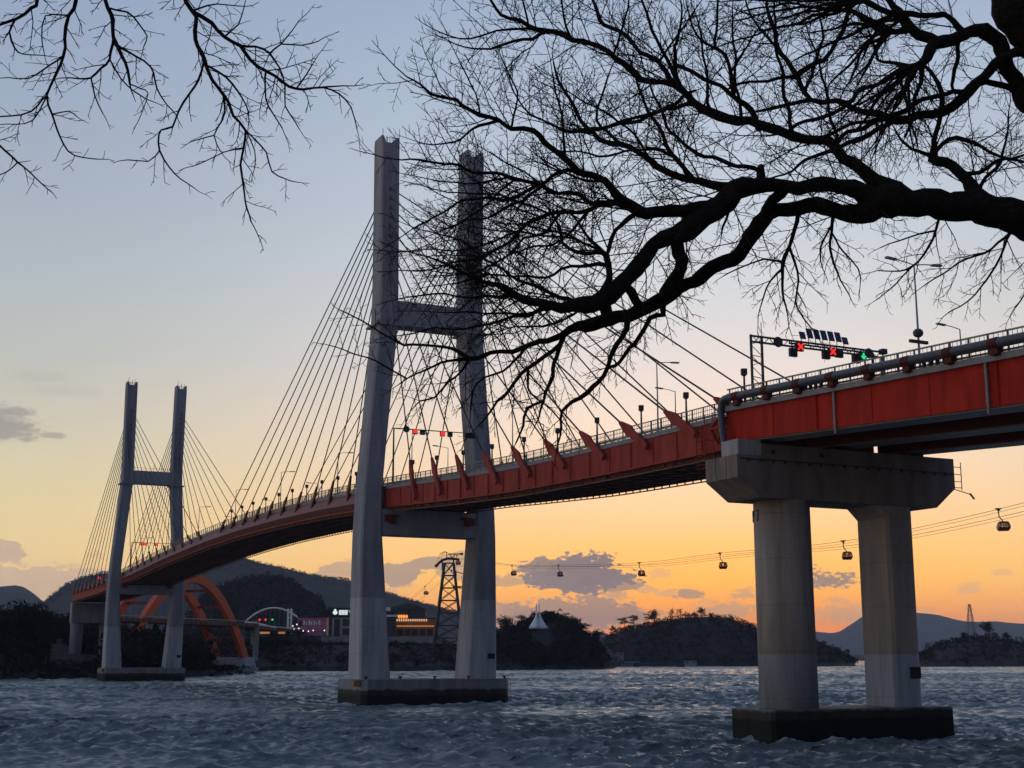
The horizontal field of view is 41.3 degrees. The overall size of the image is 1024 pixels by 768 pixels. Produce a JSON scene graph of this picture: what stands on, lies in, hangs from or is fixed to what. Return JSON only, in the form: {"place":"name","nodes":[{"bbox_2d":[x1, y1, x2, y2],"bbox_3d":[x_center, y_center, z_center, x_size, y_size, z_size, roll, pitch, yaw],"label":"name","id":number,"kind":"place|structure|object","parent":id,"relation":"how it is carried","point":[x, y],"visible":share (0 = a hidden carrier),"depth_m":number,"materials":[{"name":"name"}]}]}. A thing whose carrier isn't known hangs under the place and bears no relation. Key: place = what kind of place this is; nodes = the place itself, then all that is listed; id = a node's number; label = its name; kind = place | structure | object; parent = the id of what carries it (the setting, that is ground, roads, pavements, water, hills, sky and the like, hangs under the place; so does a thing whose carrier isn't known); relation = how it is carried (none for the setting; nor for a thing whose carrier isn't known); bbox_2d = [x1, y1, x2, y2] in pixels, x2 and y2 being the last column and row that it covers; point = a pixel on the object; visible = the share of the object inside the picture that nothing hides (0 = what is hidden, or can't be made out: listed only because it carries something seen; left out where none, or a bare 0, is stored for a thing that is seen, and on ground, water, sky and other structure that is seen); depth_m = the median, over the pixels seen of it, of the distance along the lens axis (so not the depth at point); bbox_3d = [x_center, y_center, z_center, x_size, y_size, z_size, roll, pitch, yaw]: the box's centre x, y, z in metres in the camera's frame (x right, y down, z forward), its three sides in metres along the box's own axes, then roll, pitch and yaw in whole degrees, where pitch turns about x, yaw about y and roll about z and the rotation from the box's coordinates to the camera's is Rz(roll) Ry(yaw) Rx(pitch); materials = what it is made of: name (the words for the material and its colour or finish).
{"place":"outdoors","nodes":[
{"label":"outdoors","id":0,"kind":"place"},
{"bbox_2d":[0,585,42,610],"bbox_3d":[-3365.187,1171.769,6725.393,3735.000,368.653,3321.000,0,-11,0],"label":"mountain","id":1,"kind":"structure","parent":0,"point":[10,593],"depth_m":6515.31,"materials":[{"name":"grey"}]},
{"bbox_2d":[37,558,458,640],"bbox_3d":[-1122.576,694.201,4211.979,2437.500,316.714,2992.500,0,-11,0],"label":"mountain","id":2,"kind":"structure","parent":0,"point":[336,596],"depth_m":3769.86,"materials":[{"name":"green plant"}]},
{"bbox_2d":[39,559,499,630],"bbox_3d":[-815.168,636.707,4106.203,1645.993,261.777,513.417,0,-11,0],"label":"woods","id":3,"kind":"object","parent":2,"relation":"on","point":[404,599],"visible":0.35,"depth_m":4042.42,"materials":[{"name":"green plant"}]},
{"bbox_2d":[188,585,329,636],"bbox_3d":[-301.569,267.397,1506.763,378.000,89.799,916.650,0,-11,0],"label":"hill","id":4,"kind":"structure","parent":0,"point":[263,599],"depth_m":1314.06,"materials":[{"name":"green plant"}]},
{"bbox_2d":[183,571,331,636],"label":"woods","id":5,"kind":"object","parent":4,"relation":"on","point":[261,583],"visible":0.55,"depth_m":1339.58,"materials":[{"name":"green plant"}]},
{"bbox_2d":[0,622,618,679],"bbox_3d":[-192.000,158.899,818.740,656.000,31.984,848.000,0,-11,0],"label":"shore","id":6,"kind":"structure","parent":0,"point":[60,651],"depth_m":720.21,"materials":[{"name":"soil"}]},
{"bbox_2d":[0,598,54,657],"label":"evergreen tree","id":7,"kind":"object","parent":6,"relation":"on","point":[17,628],"visible":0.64,"depth_m":462.85,"materials":[{"name":"green plant"}]},
{"bbox_2d":[0,601,59,663],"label":"pine tree","id":8,"kind":"object","parent":6,"relation":"on","point":[29,611],"visible":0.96,"depth_m":460.54,"materials":[{"name":"green plant"}]},
{"bbox_2d":[19,610,70,658],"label":"evergreen tree","id":9,"kind":"object","parent":6,"relation":"on","point":[38,644],"visible":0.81,"depth_m":460.89,"materials":[{"name":"green plant"}]},
{"bbox_2d":[28,608,64,665],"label":"bare tree","id":10,"kind":"object","parent":6,"relation":"on","point":[48,635],"visible":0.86,"depth_m":460.80,"materials":[{"name":"brown plant"}]},
{"bbox_2d":[0,604,97,671],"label":"woods","id":11,"kind":"object","parent":6,"relation":"on","point":[40,656],"visible":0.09,"depth_m":461.58,"materials":[{"name":"green plant"}]},
{"bbox_2d":[69,603,104,654],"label":"bridge pier","id":12,"kind":"structure","parent":6,"relation":"on","point":[81,614],"depth_m":509.56,"materials":[{"name":"concrete"}]},
{"bbox_2d":[0,612,220,667],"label":"woods","id":13,"kind":"object","parent":6,"relation":"on","point":[144,647],"visible":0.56,"depth_m":491.76,"materials":[{"name":"plant"}]},
{"bbox_2d":[0,655,254,679],"bbox_3d":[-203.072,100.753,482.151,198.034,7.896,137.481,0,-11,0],"label":"undergrowth","id":14,"kind":"object","parent":6,"relation":"on","point":[60,670],"visible":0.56,"depth_m":456.70,"materials":[{"name":"green plant"}]},
{"bbox_2d":[120,574,258,670],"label":"arch bridge","id":15,"kind":"structure","parent":6,"relation":"on","point":[153,604],"depth_m":666.11,"materials":[{"name":"orange metal"}]},
{"bbox_2d":[228,622,305,660],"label":"viaduct","id":16,"kind":"object","parent":6,"relation":"on","point":[255,637],"visible":0.58,"depth_m":742.10,"materials":[{"name":"concrete"}]},
{"bbox_2d":[244,607,297,627],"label":"footbridge","id":17,"kind":"object","parent":6,"relation":"on","point":[254,614],"visible":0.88,"depth_m":826.32,"materials":[{"name":"white paint"}]},
{"bbox_2d":[259,631,290,636],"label":"kiosk","id":18,"kind":"object","parent":6,"relation":"on","point":[269,634],"visible":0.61,"depth_m":792.76,"materials":[{"name":"brown"}]},
{"bbox_2d":[286,609,291,633],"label":"white pylon","id":19,"kind":"object","parent":6,"relation":"on","point":[288,617],"visible":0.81,"depth_m":829.35,"materials":[{"name":"metal"}]},
{"bbox_2d":[297,617,329,635],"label":"pavilion","id":20,"kind":"structure","parent":6,"relation":"on","point":[318,625],"depth_m":809.54,"materials":[{"name":"purple paint"}]},
{"bbox_2d":[332,608,349,636],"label":"sign building","id":21,"kind":"structure","parent":6,"relation":"on","point":[340,622],"depth_m":802.98,"materials":[{"name":"grey concrete"}]},
{"bbox_2d":[334,619,339,635],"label":"window","id":22,"kind":"structure","parent":21,"relation":"in","point":[336,621],"depth_m":802.28,"materials":[{"name":"black glass"}]},
{"bbox_2d":[342,628,348,634],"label":"window","id":23,"kind":"structure","parent":21,"relation":"in","point":[345,631],"depth_m":801.89,"materials":[{"name":"black glass"}]},
{"bbox_2d":[343,619,349,625],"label":"window","id":24,"kind":"structure","parent":21,"relation":"in","point":[346,622],"depth_m":802.87,"materials":[{"name":"black glass"}]},
{"bbox_2d":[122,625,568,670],"bbox_3d":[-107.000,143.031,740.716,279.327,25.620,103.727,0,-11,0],"label":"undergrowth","id":25,"kind":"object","parent":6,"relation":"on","point":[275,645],"visible":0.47,"depth_m":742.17,"materials":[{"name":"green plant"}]},
{"bbox_2d":[321,636,442,643],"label":"retaining wall","id":26,"kind":"structure","parent":6,"relation":"on","point":[392,639],"depth_m":783.85,"materials":[{"name":"concrete"}]},
{"bbox_2d":[386,603,426,635],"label":"waterfront building","id":27,"kind":"structure","parent":6,"relation":"on","point":[410,610],"depth_m":848.41,"materials":[{"name":"white paint"}]},
{"bbox_2d":[395,615,435,636],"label":"restaurant","id":28,"kind":"structure","parent":6,"relation":"on","point":[416,627],"depth_m":815.10,"materials":[{"name":"brown"}]},
{"bbox_2d":[397,629,402,635],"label":"window","id":29,"kind":"structure","parent":28,"relation":"in","point":[399,631],"depth_m":814.52,"materials":[{"name":"black glass"}]},
{"bbox_2d":[405,629,410,635],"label":"window","id":30,"kind":"structure","parent":28,"relation":"in","point":[407,631],"depth_m":814.52,"materials":[{"name":"black glass"}]},
{"bbox_2d":[412,629,417,635],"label":"window","id":31,"kind":"structure","parent":28,"relation":"in","point":[414,631],"depth_m":814.52,"materials":[{"name":"black glass"}]},
{"bbox_2d":[419,629,424,635],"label":"window","id":32,"kind":"structure","parent":28,"relation":"in","point":[421,631],"depth_m":814.52,"materials":[{"name":"black glass"}]},
{"bbox_2d":[427,629,432,635],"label":"window","id":33,"kind":"structure","parent":28,"relation":"in","point":[429,631],"depth_m":814.52,"materials":[{"name":"black glass"}]},
{"bbox_2d":[431,551,462,650],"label":"cableway tower","id":34,"kind":"structure","parent":6,"relation":"on","point":[440,600],"depth_m":769.51,"materials":[{"name":"metal"}]},
{"bbox_2d":[407,503,1021,601],"bbox_3d":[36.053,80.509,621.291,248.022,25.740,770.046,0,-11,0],"label":"cableway rope","id":35,"kind":"object","parent":34,"relation":"attached to","point":[751,550],"visible":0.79,"depth_m":437.71,"materials":[{"name":"metal"}]},
{"bbox_2d":[511,565,516,575],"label":"cable car cabin","id":36,"kind":"object","parent":35,"relation":"hanging from","point":[513,573],"visible":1,"depth_m":693.61,"materials":[{"name":"metal"}]},
{"bbox_2d":[557,565,563,576],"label":"cable car cabin","id":37,"kind":"object","parent":35,"relation":"hanging from","point":[559,573],"visible":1,"depth_m":634.53,"materials":[{"name":"metal"}]},
{"bbox_2d":[637,562,644,575],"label":"cable car cabin","id":38,"kind":"object","parent":35,"relation":"hanging from","point":[640,573],"visible":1,"depth_m":534.50,"materials":[{"name":"metal"}]},
{"bbox_2d":[718,552,727,568],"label":"cable car cabin","id":39,"kind":"object","parent":35,"relation":"hanging from","point":[722,564],"visible":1,"depth_m":455.58,"materials":[{"name":"metal"}]},
{"bbox_2d":[840,540,852,559],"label":"cable car cabin","id":40,"kind":"object","parent":35,"relation":"hanging from","point":[847,555],"visible":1,"depth_m":386.77,"materials":[{"name":"metal"}]},
{"bbox_2d":[995,508,1010,530],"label":"cable car cabin","id":41,"kind":"object","parent":35,"relation":"hanging from","point":[1002,525],"visible":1,"depth_m":328.53,"materials":[{"name":"metal"}]},
{"bbox_2d":[411,506,1022,599],"bbox_3d":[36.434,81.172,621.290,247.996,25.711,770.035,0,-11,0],"label":"cableway rope","id":42,"kind":"object","parent":34,"relation":"attached to","point":[750,552],"visible":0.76,"depth_m":453.05,"materials":[{"name":"metal"}]},
{"bbox_2d":[416,515,1020,603],"bbox_3d":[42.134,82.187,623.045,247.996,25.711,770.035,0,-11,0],"label":"cableway rope","id":43,"kind":"object","parent":34,"relation":"attached to","point":[749,556],"visible":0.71,"depth_m":451.89,"materials":[{"name":"metal"}]},
{"bbox_2d":[418,511,1023,600],"bbox_3d":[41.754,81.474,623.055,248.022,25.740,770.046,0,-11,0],"label":"cableway rope","id":44,"kind":"object","parent":34,"relation":"attached to","point":[747,554],"visible":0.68,"depth_m":453.12,"materials":[{"name":"metal"}]},
{"bbox_2d":[496,614,513,628],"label":"evergreen tree","id":45,"kind":"object","parent":6,"relation":"on","point":[505,620],"visible":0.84,"depth_m":859.10,"materials":[{"name":"green plant"}]},
{"bbox_2d":[515,615,528,622],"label":"pine tree","id":46,"kind":"object","parent":6,"relation":"on","point":[522,617],"visible":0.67,"depth_m":858.36,"materials":[{"name":"green plant"}]},
{"bbox_2d":[529,604,547,630],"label":"tent pavilion","id":47,"kind":"structure","parent":6,"relation":"on","point":[538,624],"depth_m":831.43,"materials":[{"name":"fabric"}]},
{"bbox_2d":[496,609,614,667],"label":"woods","id":48,"kind":"object","parent":6,"relation":"on","point":[510,639],"visible":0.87,"depth_m":807.54,"materials":[{"name":"green plant"}]},
{"bbox_2d":[581,622,591,631],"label":"pine tree","id":49,"kind":"object","parent":6,"relation":"on","point":[585,625],"visible":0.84,"depth_m":856.00,"materials":[{"name":"green plant"}]},
{"bbox_2d":[589,628,605,645],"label":"evergreen tree","id":50,"kind":"object","parent":6,"relation":"on","point":[596,634],"visible":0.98,"depth_m":856.47,"materials":[{"name":"green plant"}]},
{"bbox_2d":[0,661,1023,767],"bbox_3d":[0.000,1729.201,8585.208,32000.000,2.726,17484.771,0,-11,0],"label":"water","id":51,"kind":"structure","parent":0,"point":[649,717],"depth_m":144.19,"materials":[{"name":"blue liquid"}]},
{"bbox_2d":[72,135,873,705],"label":"cable stayed bridge","id":52,"kind":"structure","parent":51,"relation":"in","point":[370,509],"depth_m":219.72,"materials":[{"name":"concrete"}]},
{"bbox_2d":[131,542,174,559],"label":"signal gantry","id":53,"kind":"object","parent":52,"relation":"on","point":[144,544],"visible":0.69,"depth_m":416.31,"materials":[{"name":"metal"}]},
{"bbox_2d":[280,471,294,506],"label":"street lamp","id":54,"kind":"object","parent":52,"relation":"on","point":[280,489],"visible":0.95,"depth_m":273.18,"materials":[{"name":"grey metal"}]},
{"bbox_2d":[392,426,474,484],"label":"signal gantry","id":55,"kind":"object","parent":52,"relation":"on","point":[442,433],"visible":0.88,"depth_m":218.67,"materials":[{"name":"metal"}]},
{"bbox_2d":[461,450,464,463],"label":"deck light","id":56,"kind":"object","parent":52,"relation":"on","point":[463,452],"visible":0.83,"depth_m":190.33,"materials":[{"name":"metal"}]},
{"bbox_2d":[490,444,493,466],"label":"deck light","id":57,"kind":"object","parent":52,"relation":"on","point":[491,446],"visible":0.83,"depth_m":181.75,"materials":[{"name":"metal"}]},
{"bbox_2d":[512,407,531,454],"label":"street lamp","id":58,"kind":"object","parent":52,"relation":"on","point":[512,424],"visible":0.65,"depth_m":177.48,"materials":[{"name":"grey metal"}]},
{"bbox_2d":[522,437,525,460],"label":"deck light","id":59,"kind":"object","parent":52,"relation":"on","point":[524,438],"visible":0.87,"depth_m":173.09,"materials":[{"name":"metal"}]},
{"bbox_2d":[555,428,559,452],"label":"deck light","id":60,"kind":"object","parent":52,"relation":"on","point":[557,430],"visible":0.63,"depth_m":164.93,"materials":[{"name":"metal"}]},
{"bbox_2d":[594,417,599,443],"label":"deck light","id":61,"kind":"object","parent":52,"relation":"on","point":[597,420],"visible":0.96,"depth_m":156.22,"materials":[{"name":"metal"}]},
{"bbox_2d":[638,405,643,430],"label":"deck light","id":62,"kind":"object","parent":52,"relation":"on","point":[640,408],"visible":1,"depth_m":147.54,"materials":[{"name":"metal"}]},
{"bbox_2d":[655,387,675,412],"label":"street lamp","id":63,"kind":"object","parent":52,"relation":"on","point":[670,390],"visible":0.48,"depth_m":167.07,"materials":[{"name":"grey metal"}]},
{"bbox_2d":[656,362,679,430],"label":"street lamp","id":64,"kind":"object","parent":52,"relation":"on","point":[657,387],"visible":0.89,"depth_m":145.81,"materials":[{"name":"grey metal"}]},
{"bbox_2d":[683,392,688,421],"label":"deck light","id":65,"kind":"object","parent":52,"relation":"on","point":[685,395],"visible":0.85,"depth_m":139.63,"materials":[{"name":"metal"}]},
{"bbox_2d":[617,662,682,666],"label":"floating raft","id":66,"kind":"object","parent":51,"relation":"on","point":[636,664],"visible":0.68,"depth_m":964.06,"materials":[{"name":"brown wood"}]},
{"bbox_2d":[705,438,974,743],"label":"bridge pier","id":67,"kind":"structure","parent":51,"relation":"in","point":[783,489],"depth_m":123.46,"materials":[{"name":"concrete"}]},
{"bbox_2d":[717,326,1023,456],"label":"approach viaduct","id":68,"kind":"object","parent":67,"relation":"on","point":[949,402],"visible":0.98,"depth_m":110.11,"materials":[{"name":"red metal"}]},
{"bbox_2d":[740,368,746,399],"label":"deck light","id":69,"kind":"object","parent":68,"relation":"on","point":[743,371],"visible":0.83,"depth_m":125.68,"materials":[{"name":"metal"}]},
{"bbox_2d":[749,327,887,398],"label":"signal gantry","id":70,"kind":"object","parent":68,"relation":"on","point":[836,352],"visible":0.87,"depth_m":128.74,"materials":[{"name":"metal"}]},
{"bbox_2d":[884,256,942,365],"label":"street lamp","id":71,"kind":"object","parent":68,"relation":"on","point":[917,333],"visible":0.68,"depth_m":105.69,"materials":[{"name":"metal"}]},
{"bbox_2d":[936,322,961,356],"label":"street lamp","id":72,"kind":"object","parent":68,"relation":"on","point":[941,324],"visible":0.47,"depth_m":127.91,"materials":[{"name":"grey metal"}]},
{"bbox_2d":[0,0,1023,633],"label":"sky","id":73,"kind":"structure","parent":0,"point":[118,278],"materials":[{"name":"blue"}]},
{"bbox_2d":[604,617,856,665],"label":"island","id":74,"kind":"structure","parent":0,"point":[714,646],"depth_m":1083.70,"materials":[{"name":"plant"}]},
{"bbox_2d":[612,652,623,660],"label":"shore house","id":75,"kind":"structure","parent":74,"relation":"on","point":[620,655],"depth_m":1054.20,"materials":[{"name":"grey concrete"}]},
{"bbox_2d":[618,617,628,627],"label":"pine tree","id":76,"kind":"object","parent":74,"relation":"on","point":[624,622],"visible":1,"depth_m":1140.99,"materials":[{"name":"green plant"}]},
{"bbox_2d":[620,661,638,665],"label":"shore house","id":77,"kind":"structure","parent":74,"relation":"on","point":[626,662],"depth_m":1044.34,"materials":[{"name":"grey concrete"}]},
{"bbox_2d":[628,615,638,628],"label":"pine tree","id":78,"kind":"object","parent":74,"relation":"on","point":[634,618],"visible":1,"depth_m":1144.25,"materials":[{"name":"green plant"}]},
{"bbox_2d":[642,613,652,620],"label":"pine tree","id":79,"kind":"object","parent":74,"relation":"on","point":[649,617],"visible":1,"depth_m":1142.65,"materials":[{"name":"green plant"}]},
{"bbox_2d":[647,609,659,624],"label":"evergreen tree","id":80,"kind":"object","parent":74,"relation":"on","point":[654,613],"visible":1,"depth_m":1142.46,"materials":[{"name":"green plant"}]},
{"bbox_2d":[684,660,696,665],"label":"shore house","id":81,"kind":"structure","parent":74,"relation":"on","point":[690,662],"depth_m":1044.22,"materials":[{"name":"grey concrete"}]},
{"bbox_2d":[697,607,705,614],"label":"evergreen tree","id":82,"kind":"object","parent":74,"relation":"on","point":[702,611],"visible":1,"depth_m":1144.58,"materials":[{"name":"green plant"}]},
{"bbox_2d":[601,611,858,664],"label":"woods","id":83,"kind":"object","parent":74,"relation":"on","point":[838,653],"visible":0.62,"depth_m":1099.65,"materials":[{"name":"green plant"}]},
{"bbox_2d":[591,613,1023,654],"bbox_3d":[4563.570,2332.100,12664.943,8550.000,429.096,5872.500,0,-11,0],"label":"mountain","id":84,"kind":"structure","parent":0,"point":[932,628],"depth_m":11719.17,"materials":[{"name":"rock"},{"name":"soil"},{"name":"foliage"}]},
{"bbox_2d":[850,655,863,660],"bbox_3d":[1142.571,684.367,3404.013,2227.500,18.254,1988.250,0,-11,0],"label":"hill","id":85,"kind":"structure","parent":0,"point":[861,657],"depth_m":2990.92,"materials":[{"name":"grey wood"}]},
{"bbox_2d":[919,639,1023,666],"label":"island","id":86,"kind":"structure","parent":0,"point":[1013,662],"depth_m":1028.85,"materials":[{"name":"plant"}]},
{"bbox_2d":[959,632,967,639],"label":"evergreen tree","id":87,"kind":"object","parent":86,"relation":"on","point":[963,634],"visible":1,"depth_m":1095.88,"materials":[{"name":"green plant"}]},
{"bbox_2d":[919,632,1023,663],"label":"woods","id":88,"kind":"object","parent":86,"relation":"on","point":[930,651],"visible":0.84,"depth_m":1056.48,"materials":[{"name":"green plant"}]},
{"bbox_2d":[966,604,976,636],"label":"lattice pylon","id":89,"kind":"object","parent":86,"relation":"on","point":[968,615],"visible":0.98,"depth_m":1108.84,"materials":[{"name":"grey metal"}]},
{"bbox_2d":[977,621,992,638],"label":"evergreen tree","id":90,"kind":"object","parent":86,"relation":"on","point":[985,626],"visible":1,"depth_m":1094.58,"materials":[{"name":"green plant"}]},
{"bbox_2d":[1001,632,1011,640],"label":"evergreen tree","id":91,"kind":"object","parent":86,"relation":"on","point":[1005,635],"visible":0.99,"depth_m":1096.23,"materials":[{"name":"green plant"}]},
{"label":"promenade","id":92,"kind":"structure","parent":0,"visible":0},
{"bbox_2d":[0,0,364,252],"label":"bare tree","id":93,"kind":"object","parent":92,"relation":"on","point":[201,53],"visible":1,"depth_m":10.50,"materials":[{"name":"black plant"}]},
{"bbox_2d":[312,0,1023,472],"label":"bare tree","id":94,"kind":"object","parent":92,"relation":"on","point":[874,194],"visible":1,"depth_m":13.70,"materials":[{"name":"black plant"}]}
]}

